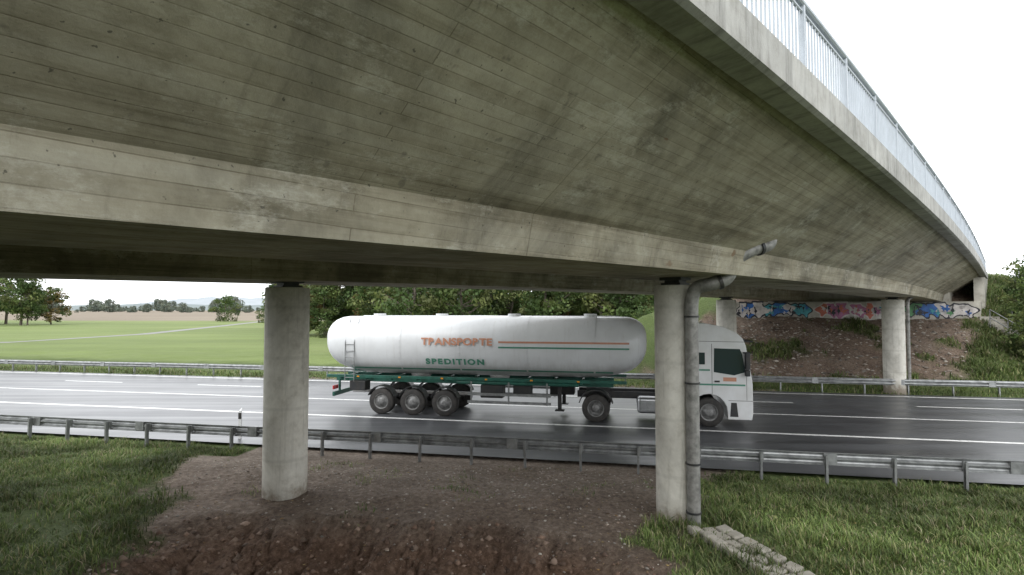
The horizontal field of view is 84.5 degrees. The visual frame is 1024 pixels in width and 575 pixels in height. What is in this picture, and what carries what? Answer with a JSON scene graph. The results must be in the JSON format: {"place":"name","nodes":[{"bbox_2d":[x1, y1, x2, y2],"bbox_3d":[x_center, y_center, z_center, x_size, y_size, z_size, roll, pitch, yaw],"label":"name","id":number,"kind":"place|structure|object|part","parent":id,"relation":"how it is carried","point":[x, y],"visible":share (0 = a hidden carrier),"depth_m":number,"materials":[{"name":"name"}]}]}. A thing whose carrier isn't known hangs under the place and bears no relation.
{"place":"outdoors","nodes":[
{"label":"outdoors","id":0,"kind":"place"},
{"bbox_2d":[0,321,257,342],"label":"country road","id":1,"kind":"structure","parent":0,"point":[140,334],"depth_m":97.05,"materials":[{"name":"grey asphalt"}]},
{"bbox_2d":[64,304,261,309],"bbox_3d":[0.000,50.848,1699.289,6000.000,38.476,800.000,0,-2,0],"label":"hill","id":2,"kind":"structure","parent":0,"point":[75,307],"depth_m":1511.95,"materials":[{"name":"grey"}]},
{"bbox_2d":[135,297,264,304],"bbox_3d":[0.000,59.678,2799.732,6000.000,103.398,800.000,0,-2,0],"label":"hill","id":3,"kind":"structure","parent":0,"point":[208,300],"depth_m":2598.92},
{"bbox_2d":[0,277,1023,574],"bbox_3d":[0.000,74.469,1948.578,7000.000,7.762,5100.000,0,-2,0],"label":"ground","id":4,"kind":"structure","parent":0,"point":[234,343],"depth_m":12.19,"materials":[{"name":"plant"}]},
{"bbox_2d":[0,278,72,324],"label":"tree grove","id":5,"kind":"object","parent":4,"relation":"on","point":[23,294],"visible":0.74,"depth_m":146.43,"materials":[{"name":"green plant"}]},
{"bbox_2d":[0,432,250,574],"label":"grass","id":6,"kind":"structure","parent":4,"relation":"on","point":[94,465],"depth_m":12.36,"materials":[{"name":"green plant"}]},
{"bbox_2d":[28,295,311,312],"bbox_3d":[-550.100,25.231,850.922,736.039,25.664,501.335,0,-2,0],"label":"distant hedgerow","id":7,"kind":"object","parent":4,"relation":"on","point":[163,305],"visible":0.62,"depth_m":741.09,"materials":[{"name":"green plant"}]},
{"bbox_2d":[208,294,241,321],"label":"tree","id":8,"kind":"object","parent":4,"relation":"on","point":[226,300],"visible":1,"depth_m":189.60,"materials":[{"name":"green plant"}]},
{"bbox_2d":[254,305,264,322],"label":"tree","id":9,"kind":"object","parent":4,"relation":"on","point":[260,315],"visible":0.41,"depth_m":168.75,"materials":[{"name":"green plant"}]},
{"bbox_2d":[262,287,309,500],"bbox_3d":[-4.940,2.784,12.304,0.920,5.560,0.920,0,-2,0],"label":"bridge pillar","id":10,"kind":"object","parent":4,"relation":"on","point":[285,400],"visible":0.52,"depth_m":11.94,"materials":[{"name":"concrete"}]},
{"bbox_2d":[271,282,303,286],"bbox_3d":[-4.940,-0.074,12.412,0.506,0.160,0.506,-2,-3,42],"label":"bearing","id":11,"kind":"object","parent":10,"relation":"on","point":[287,284],"visible":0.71,"depth_m":12.26,"materials":[{"name":"rubber"}]},
{"bbox_2d":[91,514,655,574],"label":"soil clods","id":12,"kind":"object","parent":4,"relation":"on","point":[293,549],"visible":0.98,"depth_m":10.03,"materials":[{"name":"soil"}]},
{"bbox_2d":[147,458,705,549],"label":"weeds","id":13,"kind":"object","parent":4,"relation":"on","point":[593,492],"visible":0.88,"depth_m":12.84,"materials":[{"name":"green plant"}]},
{"bbox_2d":[260,284,701,337],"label":"forest treeline","id":14,"kind":"object","parent":4,"relation":"on","point":[330,305],"visible":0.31,"depth_m":63.35,"materials":[{"name":"green plant"}]},
{"bbox_2d":[0,0,987,319],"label":"road bridge","id":15,"kind":"structure","parent":4,"relation":"on","point":[616,146],"depth_m":4.74,"materials":[{"name":"concrete"}]},
{"bbox_2d":[684,239,776,525],"bbox_3d":[4.210,1.648,10.580,1.864,6.100,0.616,0,-2,-9],"label":"drain pipe","id":16,"kind":"object","parent":15,"relation":"attached to","point":[696,289],"visible":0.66,"depth_m":10.50,"materials":[{"name":"metal"}]},
{"bbox_2d":[739,0,985,268],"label":"bridge railing","id":17,"kind":"object","parent":15,"relation":"on","point":[859,98],"visible":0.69,"depth_m":8.46,"materials":[{"name":"metal"}]},
{"bbox_2d":[906,297,913,378],"bbox_3d":[20.888,2.262,29.116,1.921,5.263,0.228,1,-3,-34],"label":"drain pipe","id":18,"kind":"object","parent":15,"relation":"attached to","point":[908,299],"visible":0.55,"depth_m":28.58,"materials":[{"name":"metal"}]},
{"bbox_2d":[0,415,1023,491],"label":"guardrail","id":19,"kind":"object","parent":4,"relation":"on","point":[895,463],"visible":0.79,"depth_m":15.27,"materials":[{"name":"metal"}]},
{"bbox_2d":[0,359,1023,396],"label":"guardrail","id":20,"kind":"object","parent":4,"relation":"on","point":[916,382],"visible":0.53,"depth_m":30.77,"materials":[{"name":"metal"}]},
{"bbox_2d":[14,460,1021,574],"bbox_3d":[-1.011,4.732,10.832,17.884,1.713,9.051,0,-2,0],"label":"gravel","id":21,"kind":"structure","parent":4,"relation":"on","point":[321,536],"depth_m":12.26,"materials":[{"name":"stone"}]},
{"bbox_2d":[654,285,689,523],"bbox_3d":[3.250,2.739,11.105,0.820,5.560,0.820,0,-2,0],"label":"bridge pillar","id":22,"kind":"object","parent":4,"relation":"on","point":[670,404],"visible":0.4,"depth_m":10.79,"materials":[{"name":"concrete"}]},
{"bbox_2d":[659,277,690,284],"bbox_3d":[3.250,-0.119,11.212,0.451,0.160,0.451,-2,-3,42],"label":"bearing","id":23,"kind":"object","parent":22,"relation":"on","point":[674,280],"visible":0.91,"depth_m":11.07,"materials":[{"name":"rubber"}]},
{"bbox_2d":[716,300,736,332],"bbox_3d":[11.400,3.294,29.898,1.000,5.260,1.000,0,-2,0],"label":"bridge pillar","id":24,"kind":"object","parent":4,"relation":"on","point":[725,313],"visible":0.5,"depth_m":29.54,"materials":[{"name":"concrete"}]},
{"bbox_2d":[719,297,732,299],"bbox_3d":[11.400,0.586,29.999,0.550,0.160,0.550,-2,-3,42],"label":"bearing","id":25,"kind":"object","parent":24,"relation":"on","point":[725,298],"visible":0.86,"depth_m":29.83,"materials":[{"name":"rubber"}]},
{"bbox_2d":[687,524,814,574],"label":"drainage channel","id":26,"kind":"object","parent":4,"relation":"on","point":[718,538],"visible":0.77,"depth_m":9.29,"materials":[{"name":"concrete"}]},
{"bbox_2d":[644,316,981,384],"bbox_3d":[19.233,3.580,34.347,22.032,3.784,7.874,0,-2,11],"label":"slope rubble","id":27,"kind":"object","parent":4,"relation":"on","point":[839,358],"visible":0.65,"depth_m":34.11,"materials":[{"name":"stone"}]},
{"bbox_2d":[619,469,1023,574],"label":"grass","id":28,"kind":"structure","parent":4,"relation":"on","point":[990,512],"depth_m":10.29,"materials":[{"name":"green plant"}]},
{"bbox_2d":[713,272,1023,381],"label":"embankment grass","id":29,"kind":"structure","parent":4,"relation":"on","point":[987,333],"depth_m":33.59,"materials":[{"name":"green plant"}]},
{"bbox_2d":[881,300,906,394],"bbox_3d":[19.600,3.256,28.898,1.000,5.260,1.000,0,-2,0],"label":"bridge pillar","id":30,"kind":"object","parent":4,"relation":"on","point":[893,340],"visible":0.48,"depth_m":28.51,"materials":[{"name":"concrete"}]},
{"bbox_2d":[885,297,899,299],"bbox_3d":[19.600,0.548,29.000,0.550,0.160,0.550,-2,-3,42],"label":"bearing","id":31,"kind":"object","parent":30,"relation":"on","point":[892,298],"visible":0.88,"depth_m":28.82,"materials":[{"name":"rubber"}]},
{"bbox_2d":[978,309,1023,345],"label":"embankment stairs","id":32,"kind":"structure","parent":4,"relation":"on","point":[995,322],"depth_m":34.76,"materials":[{"name":"concrete"}]},
{"bbox_2d":[997,277,1023,329],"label":"bush","id":33,"kind":"object","parent":4,"relation":"on","point":[1018,305],"visible":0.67,"depth_m":34.51,"materials":[{"name":"green plant"}]},
{"bbox_2d":[999,318,1023,356],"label":"bush","id":34,"kind":"object","parent":4,"relation":"on","point":[1015,336],"visible":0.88,"depth_m":31.93,"materials":[{"name":"green plant"}]},
{"bbox_2d":[1002,255,1023,285],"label":"bush","id":35,"kind":"object","parent":4,"relation":"on","point":[1014,263],"visible":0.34,"depth_m":39.04,"materials":[{"name":"green plant"}]},
{"bbox_2d":[1003,264,1023,299],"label":"bush","id":36,"kind":"object","parent":4,"relation":"on","point":[1018,276],"visible":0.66,"depth_m":37.67,"materials":[{"name":"green plant"}]},
{"bbox_2d":[1008,308,1023,355],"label":"bush","id":37,"kind":"object","parent":4,"relation":"on","point":[1020,314],"visible":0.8,"depth_m":32.19,"materials":[{"name":"green plant"}]},
{"bbox_2d":[0,371,1023,484],"bbox_3d":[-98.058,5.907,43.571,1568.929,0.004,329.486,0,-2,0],"label":"road","id":38,"kind":"structure","parent":0,"point":[987,428],"depth_m":21.71,"materials":[{"name":"grey asphalt"}]},
{"bbox_2d":[238,408,241,438],"bbox_3d":[-8.923,4.482,18.529,0.115,1.033,0.111,0,-2,11],"label":"delineator post","id":39,"kind":"object","parent":38,"relation":"on","point":[240,419],"visible":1,"depth_m":18.49,"materials":[{"name":"white paint"}]},
{"bbox_2d":[327,313,752,426],"bbox_3d":[0.542,3.104,22.962,17.005,4.060,3.040,0,-2,11],"label":"tanker truck","id":40,"kind":"object","parent":38,"relation":"on","point":[591,356],"visible":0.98,"depth_m":22.07,"materials":[{"name":"white paint"}]},
{"bbox_3d":[6.804,2.574,20.449,0.380,0.430,0.008,0,-2,11],"label":"sleeper window","id":41,"kind":"part","parent":40,"relation":"part of","materials":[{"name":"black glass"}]},
{"bbox_3d":[7.339,3.504,20.308,2.030,0.060,0.006,0,-2,11],"label":"stripe door","id":42,"kind":"part","parent":40,"relation":"part of","materials":[{"name":"green paint"}]},
{"bbox_3d":[7.814,2.671,20.243,1.080,0.960,0.008,0,-2,11],"label":"side window","id":43,"kind":"part","parent":40,"relation":"part of","materials":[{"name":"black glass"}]},
{"bbox_2d":[0,364,1023,397],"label":"verge grass","id":44,"kind":"structure","parent":0,"point":[130,370],"depth_m":35.09,"materials":[{"name":"green plant"}]},
{"bbox_2d":[0,0,1023,305],"label":"sky","id":45,"kind":"structure","parent":0,"point":[950,72],"materials":[{"name":"white"}]}
]}

